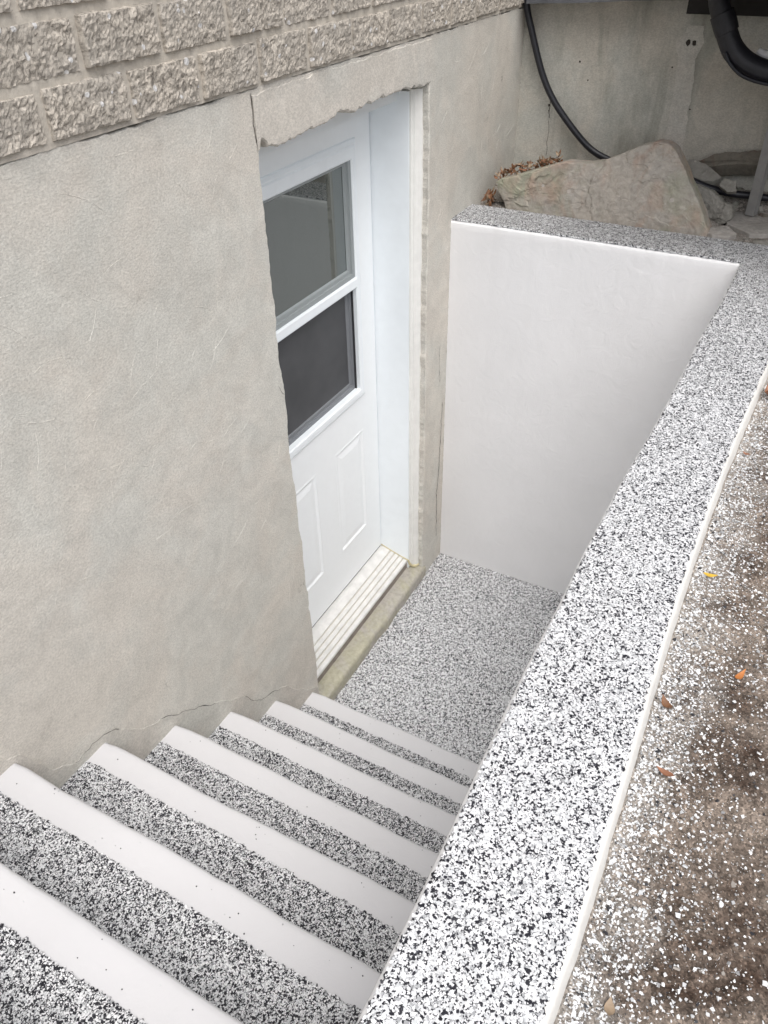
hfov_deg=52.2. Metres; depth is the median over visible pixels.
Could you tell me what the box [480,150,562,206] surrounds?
dry leaves
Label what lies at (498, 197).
soil heap
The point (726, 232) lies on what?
flat stone
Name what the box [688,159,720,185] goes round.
flat stone
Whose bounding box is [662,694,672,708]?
leaf
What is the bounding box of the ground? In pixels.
[480,173,767,1023]
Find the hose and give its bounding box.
[523,0,767,201]
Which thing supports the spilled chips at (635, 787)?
on the ground
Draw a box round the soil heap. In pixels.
[485,190,503,202]
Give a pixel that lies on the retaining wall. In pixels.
(604, 384)
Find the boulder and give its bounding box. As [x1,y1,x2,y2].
[496,139,711,236]
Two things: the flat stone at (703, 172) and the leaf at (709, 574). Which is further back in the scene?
the flat stone at (703, 172)
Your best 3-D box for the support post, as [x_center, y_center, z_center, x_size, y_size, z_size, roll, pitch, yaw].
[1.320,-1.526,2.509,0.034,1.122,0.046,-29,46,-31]
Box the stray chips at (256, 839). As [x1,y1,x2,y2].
[13,720,463,1009]
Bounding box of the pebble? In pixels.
[752,239,767,245]
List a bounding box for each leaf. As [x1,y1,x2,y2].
[604,997,614,1015]
[657,766,673,776]
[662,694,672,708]
[703,572,716,576]
[735,669,745,678]
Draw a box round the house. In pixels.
[0,0,767,788]
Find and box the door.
[259,112,380,626]
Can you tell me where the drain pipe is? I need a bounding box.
[708,0,767,85]
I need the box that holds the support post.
[745,127,767,215]
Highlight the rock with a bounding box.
[696,183,735,224]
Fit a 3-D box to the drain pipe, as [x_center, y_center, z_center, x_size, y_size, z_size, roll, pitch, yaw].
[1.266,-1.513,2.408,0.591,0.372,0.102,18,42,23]
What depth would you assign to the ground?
1.03 m
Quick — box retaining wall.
[356,204,767,1023]
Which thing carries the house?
on the ground
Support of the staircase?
on the landing floor
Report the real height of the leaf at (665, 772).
0.007 m
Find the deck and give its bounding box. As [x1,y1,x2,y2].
[526,0,767,16]
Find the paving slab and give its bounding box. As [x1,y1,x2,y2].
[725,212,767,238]
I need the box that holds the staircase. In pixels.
[0,692,478,1023]
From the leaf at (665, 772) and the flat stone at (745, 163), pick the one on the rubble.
the flat stone at (745, 163)
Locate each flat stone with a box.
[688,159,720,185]
[699,150,760,175]
[707,225,736,239]
[719,178,736,193]
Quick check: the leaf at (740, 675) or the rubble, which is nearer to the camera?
the leaf at (740, 675)
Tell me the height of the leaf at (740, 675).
0.010 m
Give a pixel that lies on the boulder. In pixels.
(652, 185)
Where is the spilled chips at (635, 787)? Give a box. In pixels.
[559,382,767,1023]
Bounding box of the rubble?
[482,184,767,242]
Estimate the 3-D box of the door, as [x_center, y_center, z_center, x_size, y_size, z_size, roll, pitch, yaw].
[-0.242,-0.364,2.846,0.057,1.891,0.818,18,42,23]
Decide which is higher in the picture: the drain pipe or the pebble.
the drain pipe
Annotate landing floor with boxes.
[334,553,563,764]
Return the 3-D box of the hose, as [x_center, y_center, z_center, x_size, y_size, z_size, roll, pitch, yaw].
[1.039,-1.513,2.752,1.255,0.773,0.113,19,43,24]
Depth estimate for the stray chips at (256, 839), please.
1.54 m
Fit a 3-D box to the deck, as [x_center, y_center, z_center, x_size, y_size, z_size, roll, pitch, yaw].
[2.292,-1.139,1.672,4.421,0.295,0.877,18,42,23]
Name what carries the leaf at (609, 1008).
on the ground
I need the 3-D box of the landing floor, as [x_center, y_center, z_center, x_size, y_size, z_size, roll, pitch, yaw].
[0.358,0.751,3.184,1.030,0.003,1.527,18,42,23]

